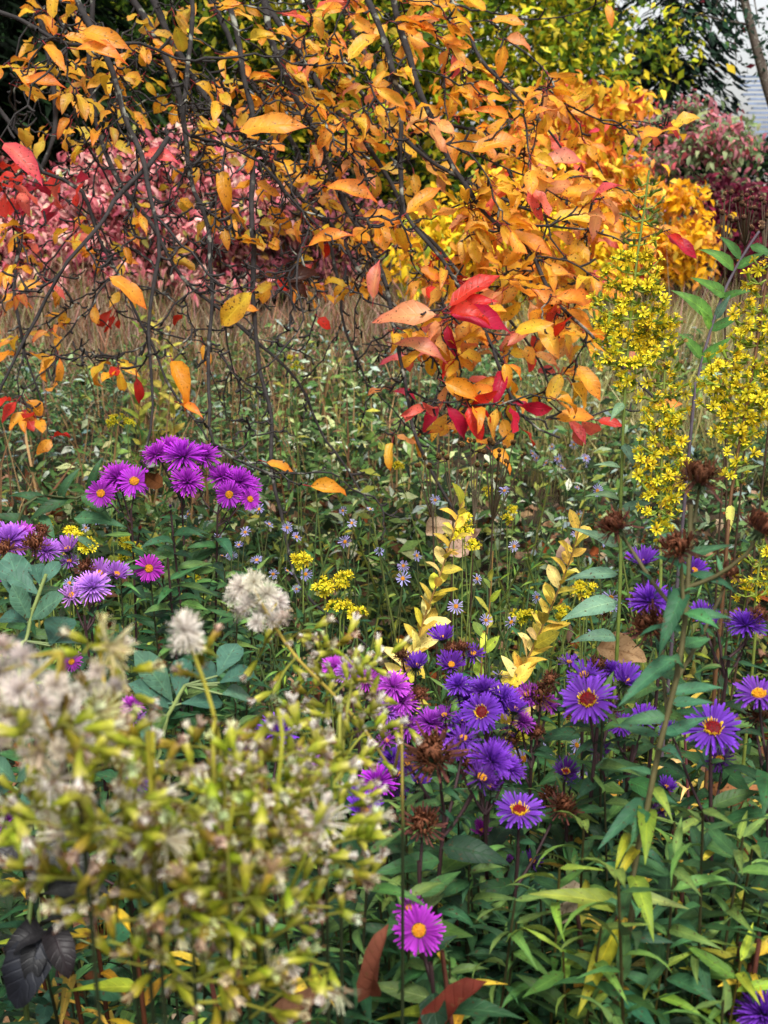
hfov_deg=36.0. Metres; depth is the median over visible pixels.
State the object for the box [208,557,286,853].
leafy aster
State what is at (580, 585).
goldenrod
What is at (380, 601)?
meadow stem
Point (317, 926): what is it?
leafy aster
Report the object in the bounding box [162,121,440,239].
hedge
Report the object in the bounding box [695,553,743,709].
meadow stem
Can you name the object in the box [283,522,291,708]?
wild aster
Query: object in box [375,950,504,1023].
yellowing plant
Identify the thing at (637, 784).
violet aster
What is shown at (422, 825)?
withered aster
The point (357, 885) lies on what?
leafy aster
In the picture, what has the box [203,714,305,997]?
leafy aster
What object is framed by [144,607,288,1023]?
seeding goldenrod
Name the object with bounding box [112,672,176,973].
leafy aster
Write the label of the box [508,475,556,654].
meadow stem
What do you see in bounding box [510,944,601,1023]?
leafy aster
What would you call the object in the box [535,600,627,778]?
meadow stem
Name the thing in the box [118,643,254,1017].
blue green plant
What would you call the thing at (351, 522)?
wild aster
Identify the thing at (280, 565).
meadow stem
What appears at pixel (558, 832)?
leafy aster
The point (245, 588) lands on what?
seeding goldenrod
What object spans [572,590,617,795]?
wild aster
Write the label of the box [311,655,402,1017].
purple aster
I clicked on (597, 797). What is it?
leafy aster
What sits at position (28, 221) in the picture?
pink leaved shrub
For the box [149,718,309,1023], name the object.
seeding goldenrod
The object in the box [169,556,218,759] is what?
leafy aster
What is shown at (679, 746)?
meadow stem
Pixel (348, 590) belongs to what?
meadow stem
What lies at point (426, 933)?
magenta aster
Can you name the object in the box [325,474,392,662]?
meadow stem
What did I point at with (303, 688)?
meadow stem
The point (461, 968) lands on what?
leafy aster
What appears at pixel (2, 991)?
leafy aster
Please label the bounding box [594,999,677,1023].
leafy aster
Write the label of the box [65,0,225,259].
dark conifer
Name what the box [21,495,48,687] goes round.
meadow stem
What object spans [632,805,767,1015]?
leafy aster
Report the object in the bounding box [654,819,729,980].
leafy aster
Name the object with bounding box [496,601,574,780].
meadow stem
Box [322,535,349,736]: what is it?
wild aster
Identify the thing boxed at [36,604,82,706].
meadow stem
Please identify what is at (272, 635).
meadow stem
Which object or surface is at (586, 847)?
leafy aster
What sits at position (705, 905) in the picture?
leafy aster
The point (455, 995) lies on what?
dry leaf
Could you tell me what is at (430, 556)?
meadow stem
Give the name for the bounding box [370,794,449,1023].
leafy aster
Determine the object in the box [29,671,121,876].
meadow stem
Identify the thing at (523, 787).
leafy aster
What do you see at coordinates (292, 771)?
seeding goldenrod
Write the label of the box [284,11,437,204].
dark conifer
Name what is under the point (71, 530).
goldenrod
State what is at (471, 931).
leafy aster
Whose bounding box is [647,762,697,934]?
yellowing plant
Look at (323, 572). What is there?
meadow stem
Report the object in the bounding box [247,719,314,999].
leafy aster
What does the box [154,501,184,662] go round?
meadow stem
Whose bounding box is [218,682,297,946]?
meadow stem
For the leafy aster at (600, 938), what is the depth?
0.82 m
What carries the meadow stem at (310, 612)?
on the ground at (542, 495)
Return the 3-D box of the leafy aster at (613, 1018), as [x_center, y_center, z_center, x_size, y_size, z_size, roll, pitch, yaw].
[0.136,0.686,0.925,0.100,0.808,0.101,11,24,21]
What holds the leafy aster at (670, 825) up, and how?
on the ground at (542, 495)
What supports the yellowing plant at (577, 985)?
on the ground at (542, 495)
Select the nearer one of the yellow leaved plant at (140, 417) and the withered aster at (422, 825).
the withered aster at (422, 825)
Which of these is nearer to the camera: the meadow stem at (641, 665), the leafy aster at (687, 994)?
the leafy aster at (687, 994)
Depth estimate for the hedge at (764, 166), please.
19.73 m
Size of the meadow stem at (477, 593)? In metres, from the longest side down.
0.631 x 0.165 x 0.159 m
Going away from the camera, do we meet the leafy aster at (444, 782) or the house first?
the leafy aster at (444, 782)
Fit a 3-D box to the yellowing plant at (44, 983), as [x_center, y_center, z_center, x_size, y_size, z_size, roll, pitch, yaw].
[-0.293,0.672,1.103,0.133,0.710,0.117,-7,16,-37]
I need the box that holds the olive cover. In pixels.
[0,491,767,883]
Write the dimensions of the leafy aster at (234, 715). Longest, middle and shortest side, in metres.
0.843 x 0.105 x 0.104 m
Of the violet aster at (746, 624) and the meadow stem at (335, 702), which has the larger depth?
the meadow stem at (335, 702)
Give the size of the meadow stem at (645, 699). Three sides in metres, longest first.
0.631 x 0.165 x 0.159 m
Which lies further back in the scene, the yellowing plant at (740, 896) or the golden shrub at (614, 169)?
the golden shrub at (614, 169)
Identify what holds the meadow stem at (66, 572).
on the ground at (542, 495)
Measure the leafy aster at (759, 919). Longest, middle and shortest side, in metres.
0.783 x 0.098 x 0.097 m
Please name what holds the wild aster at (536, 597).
on the ground at (542, 495)
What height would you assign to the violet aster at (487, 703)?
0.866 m
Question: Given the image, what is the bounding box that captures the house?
[707,76,767,187]
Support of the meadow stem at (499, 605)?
on the ground at (542, 495)
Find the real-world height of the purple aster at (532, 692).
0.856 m
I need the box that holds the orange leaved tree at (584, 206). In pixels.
[0,0,698,653]
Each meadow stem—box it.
[0,596,111,809]
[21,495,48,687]
[28,492,96,687]
[28,549,113,789]
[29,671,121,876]
[32,517,66,739]
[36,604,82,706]
[45,579,80,713]
[47,581,155,751]
[54,559,90,669]
[69,584,119,804]
[75,624,147,805]
[108,488,173,659]
[129,501,188,705]
[135,543,195,729]
[136,577,182,759]
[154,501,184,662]
[155,555,218,782]
[175,536,249,712]
[205,561,252,743]
[206,599,264,767]
[208,520,268,711]
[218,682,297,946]
[245,613,316,875]
[248,525,295,709]
[250,529,289,776]
[264,643,332,896]
[266,565,354,759]
[270,503,293,693]
[270,535,339,772]
[271,649,310,803]
[274,641,323,851]
[279,689,349,861]
[287,710,346,888]
[288,557,357,771]
[290,511,327,737]
[290,687,377,908]
[294,619,372,869]
[303,473,336,730]
[316,561,361,721]
[318,718,418,1013]
[320,517,365,689]
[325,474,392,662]
[326,567,375,770]
[328,519,387,761]
[330,639,379,754]
[332,617,390,892]
[346,689,377,812]
[355,628,383,754]
[362,522,398,669]
[363,526,441,708]
[364,513,417,754]
[369,471,404,633]
[382,651,433,763]
[410,568,449,705]
[411,564,522,761]
[417,517,446,726]
[420,569,471,801]
[423,661,512,906]
[427,488,485,705]
[433,578,469,717]
[435,536,502,777]
[436,659,472,842]
[448,556,469,650]
[463,556,499,678]
[468,549,547,729]
[472,529,558,731]
[472,576,503,723]
[488,597,551,773]
[491,566,557,723]
[491,604,528,684]
[496,583,543,801]
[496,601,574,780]
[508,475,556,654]
[513,615,568,868]
[518,553,584,751]
[520,585,589,825]
[521,539,550,671]
[525,555,547,720]
[530,555,560,777]
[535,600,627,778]
[541,659,577,868]
[544,577,589,760]
[561,616,595,773]
[570,536,621,739]
[570,579,598,672]
[588,586,628,734]
[592,678,669,813]
[594,579,631,686]
[603,564,660,703]
[607,636,654,779]
[612,546,658,760]
[615,568,706,733]
[617,559,677,707]
[636,559,704,761]
[652,641,695,794]
[656,585,701,745]
[662,482,708,705]
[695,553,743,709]
[711,541,745,693]
[726,577,754,700]
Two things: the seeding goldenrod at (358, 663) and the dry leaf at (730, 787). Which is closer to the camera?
the seeding goldenrod at (358, 663)
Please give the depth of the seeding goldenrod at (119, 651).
0.50 m
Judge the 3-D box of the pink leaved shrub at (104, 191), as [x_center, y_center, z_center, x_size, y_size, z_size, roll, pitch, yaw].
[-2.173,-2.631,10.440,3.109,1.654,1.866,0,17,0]
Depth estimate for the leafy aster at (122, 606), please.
1.64 m
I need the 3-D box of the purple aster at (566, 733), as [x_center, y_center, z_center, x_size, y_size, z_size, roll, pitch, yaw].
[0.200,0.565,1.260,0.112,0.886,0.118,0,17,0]
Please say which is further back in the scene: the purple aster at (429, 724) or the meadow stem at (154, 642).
the meadow stem at (154, 642)
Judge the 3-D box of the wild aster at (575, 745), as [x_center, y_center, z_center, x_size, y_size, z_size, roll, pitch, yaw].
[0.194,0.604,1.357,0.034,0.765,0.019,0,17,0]
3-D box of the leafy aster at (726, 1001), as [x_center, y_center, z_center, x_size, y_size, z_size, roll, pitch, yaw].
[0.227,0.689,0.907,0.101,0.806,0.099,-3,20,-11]
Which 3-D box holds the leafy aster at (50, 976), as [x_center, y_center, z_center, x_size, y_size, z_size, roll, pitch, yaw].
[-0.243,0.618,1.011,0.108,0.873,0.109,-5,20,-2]
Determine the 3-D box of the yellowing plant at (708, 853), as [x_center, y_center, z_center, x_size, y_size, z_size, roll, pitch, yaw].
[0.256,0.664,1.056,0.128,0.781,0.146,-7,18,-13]
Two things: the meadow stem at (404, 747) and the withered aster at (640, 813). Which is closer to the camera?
the withered aster at (640, 813)
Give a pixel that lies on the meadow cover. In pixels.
(318, 453)
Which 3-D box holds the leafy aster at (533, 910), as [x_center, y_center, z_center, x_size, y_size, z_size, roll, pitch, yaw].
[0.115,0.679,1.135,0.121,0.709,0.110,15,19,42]
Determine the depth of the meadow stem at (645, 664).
2.22 m
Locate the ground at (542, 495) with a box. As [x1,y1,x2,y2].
[0,157,767,1017]
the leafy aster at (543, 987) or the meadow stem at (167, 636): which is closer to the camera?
the leafy aster at (543, 987)
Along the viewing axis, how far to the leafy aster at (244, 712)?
1.76 m
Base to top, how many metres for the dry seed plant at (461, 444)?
0.862 m
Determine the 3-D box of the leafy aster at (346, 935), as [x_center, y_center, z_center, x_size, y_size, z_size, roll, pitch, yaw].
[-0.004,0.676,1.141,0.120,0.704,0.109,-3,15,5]
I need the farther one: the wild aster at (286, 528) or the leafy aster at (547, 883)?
the wild aster at (286, 528)
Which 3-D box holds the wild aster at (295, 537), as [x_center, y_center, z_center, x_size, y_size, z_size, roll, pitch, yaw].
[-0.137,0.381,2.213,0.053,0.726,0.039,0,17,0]
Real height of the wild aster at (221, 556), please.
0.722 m
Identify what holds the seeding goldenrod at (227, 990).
on the ground at (542, 495)
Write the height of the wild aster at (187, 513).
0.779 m
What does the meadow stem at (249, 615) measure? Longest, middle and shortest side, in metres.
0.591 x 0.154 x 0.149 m
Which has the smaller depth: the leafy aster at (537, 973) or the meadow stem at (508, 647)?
the leafy aster at (537, 973)
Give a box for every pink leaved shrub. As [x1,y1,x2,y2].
[0,119,308,306]
[0,169,138,316]
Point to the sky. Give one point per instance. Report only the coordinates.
(745, 56)
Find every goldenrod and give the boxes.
[0,633,197,1023]
[0,757,234,1023]
[36,727,231,1023]
[48,521,109,964]
[49,612,189,1023]
[82,803,312,1023]
[106,413,135,690]
[117,536,200,781]
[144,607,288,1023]
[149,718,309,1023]
[159,803,397,1023]
[165,691,375,1023]
[222,567,425,1023]
[281,715,392,1023]
[283,630,411,1023]
[286,354,303,602]
[290,550,313,871]
[310,569,367,884]
[392,461,518,721]
[445,512,481,804]
[510,608,537,851]
[553,579,598,796]
[561,170,686,779]
[632,338,692,761]
[694,256,767,890]
[731,535,767,774]
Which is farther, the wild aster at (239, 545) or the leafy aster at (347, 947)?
the wild aster at (239, 545)
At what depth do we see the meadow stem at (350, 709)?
2.12 m
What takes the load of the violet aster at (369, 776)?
on the ground at (542, 495)
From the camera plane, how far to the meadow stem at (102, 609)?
2.12 m
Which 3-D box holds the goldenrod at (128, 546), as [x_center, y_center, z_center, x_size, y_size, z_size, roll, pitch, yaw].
[-0.352,0.424,1.952,0.131,0.806,0.055,0,17,0]
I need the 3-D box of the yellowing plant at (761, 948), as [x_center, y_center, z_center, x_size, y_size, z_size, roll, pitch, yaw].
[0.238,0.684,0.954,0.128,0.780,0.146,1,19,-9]
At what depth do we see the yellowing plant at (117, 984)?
0.87 m
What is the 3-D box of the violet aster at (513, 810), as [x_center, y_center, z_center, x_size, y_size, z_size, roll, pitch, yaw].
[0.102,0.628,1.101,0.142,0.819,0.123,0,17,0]
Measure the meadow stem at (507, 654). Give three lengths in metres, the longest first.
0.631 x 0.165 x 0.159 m
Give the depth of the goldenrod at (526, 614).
1.75 m
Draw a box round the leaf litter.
[1,468,767,1023]
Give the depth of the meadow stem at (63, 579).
2.32 m
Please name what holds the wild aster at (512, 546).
on the ground at (542, 495)
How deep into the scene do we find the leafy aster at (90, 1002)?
1.33 m
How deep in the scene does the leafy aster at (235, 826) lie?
1.35 m
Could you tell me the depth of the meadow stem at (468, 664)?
1.94 m
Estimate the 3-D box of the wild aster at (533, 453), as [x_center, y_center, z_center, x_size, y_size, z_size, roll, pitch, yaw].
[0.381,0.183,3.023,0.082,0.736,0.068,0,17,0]
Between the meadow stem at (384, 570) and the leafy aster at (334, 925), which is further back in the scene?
the meadow stem at (384, 570)
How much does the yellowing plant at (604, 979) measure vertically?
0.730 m
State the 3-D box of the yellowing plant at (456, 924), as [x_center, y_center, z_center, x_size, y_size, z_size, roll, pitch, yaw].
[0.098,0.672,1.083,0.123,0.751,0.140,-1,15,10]
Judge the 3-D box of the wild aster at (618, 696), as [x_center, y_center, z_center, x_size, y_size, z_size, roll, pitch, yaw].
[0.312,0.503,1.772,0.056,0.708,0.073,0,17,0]
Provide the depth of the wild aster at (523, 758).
1.25 m
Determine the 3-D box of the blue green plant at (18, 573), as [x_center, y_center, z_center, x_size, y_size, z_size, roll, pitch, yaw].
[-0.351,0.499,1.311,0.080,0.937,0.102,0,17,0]
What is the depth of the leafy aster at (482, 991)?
0.94 m
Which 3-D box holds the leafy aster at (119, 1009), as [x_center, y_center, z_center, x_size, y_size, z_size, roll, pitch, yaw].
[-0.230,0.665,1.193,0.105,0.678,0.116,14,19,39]
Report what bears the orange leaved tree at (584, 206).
on the ground at (542, 495)
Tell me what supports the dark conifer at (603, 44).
on the ground at (542, 495)
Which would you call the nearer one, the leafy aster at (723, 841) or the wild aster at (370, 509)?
the leafy aster at (723, 841)
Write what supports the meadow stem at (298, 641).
on the ground at (542, 495)
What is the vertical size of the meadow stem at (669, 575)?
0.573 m
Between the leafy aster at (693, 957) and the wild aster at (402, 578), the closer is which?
the leafy aster at (693, 957)
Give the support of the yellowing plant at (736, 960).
on the ground at (542, 495)
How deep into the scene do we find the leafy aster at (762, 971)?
0.90 m
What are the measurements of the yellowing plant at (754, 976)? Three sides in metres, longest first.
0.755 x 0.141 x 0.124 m
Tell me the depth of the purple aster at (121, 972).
1.17 m
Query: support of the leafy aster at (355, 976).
on the ground at (542, 495)
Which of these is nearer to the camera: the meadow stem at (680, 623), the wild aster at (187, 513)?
the wild aster at (187, 513)
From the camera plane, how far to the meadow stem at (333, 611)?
2.33 m
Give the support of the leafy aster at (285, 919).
on the ground at (542, 495)
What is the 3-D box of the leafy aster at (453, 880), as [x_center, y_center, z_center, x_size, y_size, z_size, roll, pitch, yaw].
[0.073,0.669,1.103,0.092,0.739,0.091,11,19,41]
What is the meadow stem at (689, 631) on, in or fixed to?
on the ground at (542, 495)
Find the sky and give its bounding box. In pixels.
[114,0,767,149]
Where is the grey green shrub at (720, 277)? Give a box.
[626,202,740,300]
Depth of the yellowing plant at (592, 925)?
0.94 m
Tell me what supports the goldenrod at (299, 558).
on the ground at (542, 495)
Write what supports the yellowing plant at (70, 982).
on the ground at (542, 495)
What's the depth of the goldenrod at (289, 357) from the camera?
3.44 m
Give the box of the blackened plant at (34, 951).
[0,834,108,1020]
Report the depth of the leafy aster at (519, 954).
0.89 m
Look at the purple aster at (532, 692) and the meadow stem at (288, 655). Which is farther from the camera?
the meadow stem at (288, 655)
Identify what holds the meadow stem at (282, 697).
on the ground at (542, 495)
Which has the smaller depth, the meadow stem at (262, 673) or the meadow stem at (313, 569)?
the meadow stem at (262, 673)
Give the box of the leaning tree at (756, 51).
[614,0,767,105]
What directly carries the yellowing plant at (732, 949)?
on the ground at (542, 495)
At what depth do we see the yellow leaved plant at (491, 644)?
1.79 m
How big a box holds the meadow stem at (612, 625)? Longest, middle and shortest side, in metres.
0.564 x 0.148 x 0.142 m
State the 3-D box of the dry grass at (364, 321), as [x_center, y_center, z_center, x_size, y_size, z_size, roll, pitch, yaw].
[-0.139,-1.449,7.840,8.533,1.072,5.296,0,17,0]
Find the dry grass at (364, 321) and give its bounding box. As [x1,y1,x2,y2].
[0,219,767,446]
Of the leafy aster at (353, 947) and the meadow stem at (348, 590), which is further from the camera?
the meadow stem at (348, 590)
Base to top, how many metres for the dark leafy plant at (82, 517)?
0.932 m
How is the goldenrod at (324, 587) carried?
on the ground at (542, 495)
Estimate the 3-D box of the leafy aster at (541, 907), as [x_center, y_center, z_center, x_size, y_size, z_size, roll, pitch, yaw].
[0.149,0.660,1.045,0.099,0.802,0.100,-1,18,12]
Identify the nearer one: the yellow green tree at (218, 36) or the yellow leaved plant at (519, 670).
the yellow leaved plant at (519, 670)
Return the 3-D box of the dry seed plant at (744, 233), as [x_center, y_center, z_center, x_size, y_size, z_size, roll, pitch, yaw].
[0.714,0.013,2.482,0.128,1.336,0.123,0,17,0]
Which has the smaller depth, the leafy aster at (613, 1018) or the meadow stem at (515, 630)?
the leafy aster at (613, 1018)
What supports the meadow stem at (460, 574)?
on the ground at (542, 495)
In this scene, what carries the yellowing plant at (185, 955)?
on the ground at (542, 495)
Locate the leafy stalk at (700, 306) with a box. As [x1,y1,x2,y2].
[652,231,767,842]
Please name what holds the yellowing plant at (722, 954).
on the ground at (542, 495)
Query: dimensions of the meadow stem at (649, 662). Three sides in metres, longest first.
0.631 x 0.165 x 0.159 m
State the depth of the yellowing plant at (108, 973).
0.97 m
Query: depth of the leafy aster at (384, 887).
0.83 m
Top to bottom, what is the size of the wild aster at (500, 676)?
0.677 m
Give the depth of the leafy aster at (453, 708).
1.21 m
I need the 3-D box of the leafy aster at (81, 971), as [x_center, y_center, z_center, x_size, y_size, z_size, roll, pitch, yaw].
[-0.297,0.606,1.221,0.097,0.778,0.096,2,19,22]
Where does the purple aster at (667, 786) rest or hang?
on the ground at (542, 495)
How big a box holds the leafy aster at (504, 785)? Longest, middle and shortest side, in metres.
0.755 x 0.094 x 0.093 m
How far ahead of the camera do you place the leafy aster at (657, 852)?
1.10 m
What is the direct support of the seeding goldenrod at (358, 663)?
on the ground at (542, 495)
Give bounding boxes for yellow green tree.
[92,0,390,247]
[148,0,734,267]
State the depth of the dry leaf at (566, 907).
0.96 m
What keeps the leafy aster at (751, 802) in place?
on the ground at (542, 495)
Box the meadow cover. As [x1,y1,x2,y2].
[0,313,767,648]
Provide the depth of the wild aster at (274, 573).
2.13 m
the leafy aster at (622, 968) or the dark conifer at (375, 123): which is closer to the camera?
the leafy aster at (622, 968)
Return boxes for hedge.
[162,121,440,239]
[376,123,661,226]
[668,122,767,220]
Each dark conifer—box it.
[0,0,197,312]
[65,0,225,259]
[144,0,309,209]
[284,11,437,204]
[492,0,637,165]
[602,0,752,188]
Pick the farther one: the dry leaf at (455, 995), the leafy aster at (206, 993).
the leafy aster at (206, 993)
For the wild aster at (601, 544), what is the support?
on the ground at (542, 495)
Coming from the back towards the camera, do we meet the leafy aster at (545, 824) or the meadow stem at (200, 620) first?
the meadow stem at (200, 620)
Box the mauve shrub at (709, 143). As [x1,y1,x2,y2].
[611,86,767,287]
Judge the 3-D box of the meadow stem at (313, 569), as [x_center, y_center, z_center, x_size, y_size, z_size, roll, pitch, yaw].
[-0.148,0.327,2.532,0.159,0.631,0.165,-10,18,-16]
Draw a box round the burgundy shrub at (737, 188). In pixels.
[664,163,767,304]
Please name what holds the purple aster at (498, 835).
on the ground at (542, 495)
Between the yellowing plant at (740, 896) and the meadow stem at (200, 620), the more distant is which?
the meadow stem at (200, 620)
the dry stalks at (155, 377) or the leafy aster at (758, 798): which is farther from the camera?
the dry stalks at (155, 377)
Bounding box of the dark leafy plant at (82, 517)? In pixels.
[0,457,126,747]
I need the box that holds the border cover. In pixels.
[0,755,758,1023]
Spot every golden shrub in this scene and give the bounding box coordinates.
[364,163,654,332]
[465,69,670,294]
[609,176,737,308]
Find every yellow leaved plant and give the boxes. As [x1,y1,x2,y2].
[121,305,156,462]
[145,307,172,475]
[157,324,188,489]
[381,481,472,713]
[466,551,500,816]
[494,509,591,908]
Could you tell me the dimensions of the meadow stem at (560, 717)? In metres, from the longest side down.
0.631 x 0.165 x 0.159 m
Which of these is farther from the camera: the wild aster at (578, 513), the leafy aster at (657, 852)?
the wild aster at (578, 513)
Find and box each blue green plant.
[0,552,81,986]
[0,756,136,1023]
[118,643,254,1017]
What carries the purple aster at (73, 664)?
on the ground at (542, 495)
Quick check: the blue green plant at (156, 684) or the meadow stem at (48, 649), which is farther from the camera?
the meadow stem at (48, 649)
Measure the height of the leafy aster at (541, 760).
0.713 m
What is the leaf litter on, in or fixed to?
on the ground at (542, 495)
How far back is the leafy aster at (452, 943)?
1.09 m
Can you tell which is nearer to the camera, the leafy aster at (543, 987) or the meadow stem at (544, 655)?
the leafy aster at (543, 987)
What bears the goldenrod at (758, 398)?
on the ground at (542, 495)
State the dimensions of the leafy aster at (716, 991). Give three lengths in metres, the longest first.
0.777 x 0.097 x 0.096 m
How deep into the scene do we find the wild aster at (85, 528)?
2.12 m
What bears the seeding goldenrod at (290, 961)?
on the ground at (542, 495)
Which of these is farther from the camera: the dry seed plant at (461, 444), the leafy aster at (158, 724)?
the dry seed plant at (461, 444)
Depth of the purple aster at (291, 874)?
1.17 m
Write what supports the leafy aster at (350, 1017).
on the ground at (542, 495)
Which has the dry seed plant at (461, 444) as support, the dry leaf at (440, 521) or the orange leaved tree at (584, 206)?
the dry leaf at (440, 521)
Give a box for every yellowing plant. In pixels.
[0,878,85,1020]
[36,917,128,1023]
[58,883,147,1023]
[66,904,191,1023]
[143,951,247,1023]
[273,955,333,1023]
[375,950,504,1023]
[435,902,506,1019]
[529,828,563,859]
[534,831,607,952]
[548,914,655,1002]
[558,879,628,1023]
[566,923,663,1011]
[601,889,698,1022]
[611,877,651,998]
[630,849,714,969]
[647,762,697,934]
[649,945,765,1016]
[659,692,712,838]
[671,968,740,1000]
[681,942,765,1019]
[686,887,765,991]
[689,931,767,1023]
[717,938,767,1023]
[737,962,764,1018]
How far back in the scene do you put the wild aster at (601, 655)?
1.68 m
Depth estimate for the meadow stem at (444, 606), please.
2.11 m
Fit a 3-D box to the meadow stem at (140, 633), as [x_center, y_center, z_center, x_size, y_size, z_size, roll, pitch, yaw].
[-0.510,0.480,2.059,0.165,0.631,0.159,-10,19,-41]
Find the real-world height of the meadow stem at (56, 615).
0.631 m
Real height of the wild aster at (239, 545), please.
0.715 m
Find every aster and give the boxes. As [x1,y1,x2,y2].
[0,520,67,1023]
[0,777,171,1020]
[0,819,111,1023]
[0,908,13,1017]
[0,921,5,1002]
[0,983,38,1023]
[12,740,120,1023]
[27,764,109,1023]
[54,533,132,885]
[54,570,134,966]
[64,564,87,804]
[65,656,179,1019]
[74,608,152,971]
[82,524,98,806]
[85,460,172,891]
[87,874,158,1020]
[95,557,155,970]
[98,660,147,849]
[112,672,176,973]
[115,716,218,1023]
[124,904,211,1020]
[125,546,196,987]
[126,980,185,1023]
[134,554,218,850]
[139,434,225,911]
[141,505,223,976]
[150,938,228,1023]
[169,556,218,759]
[174,511,188,770]
[180,580,226,972]
[186,463,262,908]
[191,709,281,1022]
[197,596,265,838]
[198,871,299,1023]
[201,566,259,778]
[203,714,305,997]
[207,648,261,879]
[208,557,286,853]
[210,599,264,952]
[214,533,232,642]
[218,934,312,1023]
[220,546,240,702]
[225,541,241,666]
[228,712,319,1020]
[232,722,285,1015]
[234,521,272,701]
[239,872,325,1023]
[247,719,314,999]
[250,555,283,680]
[251,569,291,721]
[252,924,312,1020]
[255,504,288,761]
[259,623,328,1021]
[269,863,382,1023]
[272,602,323,867]
[275,888,338,1013]
[280,568,312,782]
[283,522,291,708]
[284,749,367,983]
[292,532,313,695]
[295,997,381,1023]
[301,826,427,1023]
[305,867,358,1023]
[310,903,382,1023]
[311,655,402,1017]
[315,911,385,1023]
[318,947,384,1023]
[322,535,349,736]
[328,747,380,908]
[329,849,370,957]
[338,893,406,1023]
[339,669,433,1023]
[340,507,362,746]
[344,895,400,1023]
[345,757,408,1008]
[345,873,451,1023]
[352,729,439,894]
[352,874,451,1023]
[353,507,372,799]
[363,648,451,838]
[365,801,473,1011]
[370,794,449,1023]
[374,561,410,908]
[375,547,407,826]
[375,798,447,961]
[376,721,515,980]
[378,811,449,907]
[378,890,524,1023]
[379,919,433,1023]
[387,1002,419,1017]
[393,706,456,945]
[412,806,536,1023]
[412,956,494,1020]
[413,551,425,730]
[414,675,483,857]
[416,948,494,1022]
[427,623,485,843]
[428,495,441,808]
[428,755,464,843]
[428,831,526,1021]
[429,875,465,961]
[431,876,507,1017]
[432,672,536,972]
[432,842,520,1023]
[432,892,506,1021]
[433,673,528,946]
[434,573,481,841]
[437,794,482,945]
[442,736,537,1023]
[443,917,480,946]
[446,884,559,1023]
[448,599,462,801]
[458,719,515,871]
[459,787,584,1020]
[468,897,552,1023]
[469,816,544,1014]
[470,941,548,1023]
[472,486,509,674]
[477,670,507,730]
[480,613,515,754]
[489,876,550,1022]
[491,681,560,971]
[492,591,540,876]
[493,883,576,1023]
[499,540,518,866]
[502,859,605,1023]
[502,905,588,1023]
[504,737,552,905]
[506,743,550,912]
[508,749,557,904]
[509,757,566,859]
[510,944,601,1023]
[516,788,554,972]
[516,926,607,1023]
[517,443,554,650]
[518,810,635,1003]
[520,911,652,1023]
[521,755,615,1007]
[522,1015,561,1020]
[526,776,611,1014]
[526,851,589,1021]
[527,836,557,915]
[527,939,603,1023]
[528,658,651,989]
[529,455,548,685]
[530,457,767,1023]
[532,785,575,868]
[532,963,559,1017]
[538,742,678,985]
[539,653,620,866]
[551,671,652,1023]
[551,767,655,999]
[553,857,700,1023]
[554,440,577,660]
[560,465,579,676]
[567,1005,627,1023]
[570,532,604,754]
[570,600,621,794]
[570,738,579,797]
[572,455,589,667]
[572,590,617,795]
[572,699,685,981]
[572,772,659,917]
[574,511,581,728]
[575,995,622,1023]
[588,629,621,760]
[591,484,602,756]
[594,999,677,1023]
[596,544,710,991]
[606,1002,627,1023]
[609,816,727,1023]
[615,913,705,1013]
[617,806,663,918]
[624,980,721,1023]
[625,808,700,1023]
[626,835,704,996]
[631,816,743,999]
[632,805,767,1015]
[643,905,694,1023]
[643,943,708,1023]
[650,600,767,976]
[652,917,741,1023]
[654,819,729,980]
[656,979,731,1023]
[658,699,764,941]
[661,1007,737,1023]
[663,898,719,975]
[672,814,767,1016]
[683,923,767,1023]
[686,810,767,1018]
[689,833,767,1019]
[697,916,735,980]
[700,781,765,922]
[700,799,754,884]
[706,940,766,1022]
[708,675,767,966]
[719,902,767,1019]
[721,815,767,974]
[729,990,767,1023]
[734,799,763,921]
[738,796,765,887]
[740,840,767,977]
[751,798,767,973]
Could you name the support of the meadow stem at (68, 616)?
on the ground at (542, 495)
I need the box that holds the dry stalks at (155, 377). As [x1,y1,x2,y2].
[0,308,481,601]
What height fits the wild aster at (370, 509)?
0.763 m
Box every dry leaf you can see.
[144,472,162,488]
[269,985,352,1023]
[356,924,388,1002]
[417,977,486,1023]
[426,516,454,535]
[449,528,480,557]
[555,537,570,564]
[560,880,579,923]
[597,631,646,662]
[713,782,757,808]
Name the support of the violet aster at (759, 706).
on the ground at (542, 495)
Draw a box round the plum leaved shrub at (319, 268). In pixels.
[170,156,416,305]
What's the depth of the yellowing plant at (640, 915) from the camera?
1.07 m
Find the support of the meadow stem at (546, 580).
on the ground at (542, 495)
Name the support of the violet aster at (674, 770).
on the ground at (542, 495)
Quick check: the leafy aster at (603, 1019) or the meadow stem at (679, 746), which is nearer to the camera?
the leafy aster at (603, 1019)
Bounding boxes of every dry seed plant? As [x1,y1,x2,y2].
[414,437,526,704]
[712,188,767,722]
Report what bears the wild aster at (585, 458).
on the ground at (542, 495)
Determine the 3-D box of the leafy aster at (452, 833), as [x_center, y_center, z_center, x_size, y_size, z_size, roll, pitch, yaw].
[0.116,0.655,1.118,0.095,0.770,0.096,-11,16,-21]
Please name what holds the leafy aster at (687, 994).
on the ground at (542, 495)
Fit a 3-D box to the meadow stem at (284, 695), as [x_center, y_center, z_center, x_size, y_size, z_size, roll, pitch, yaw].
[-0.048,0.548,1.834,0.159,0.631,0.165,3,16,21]
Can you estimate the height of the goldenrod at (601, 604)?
1.336 m
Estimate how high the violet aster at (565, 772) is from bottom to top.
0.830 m

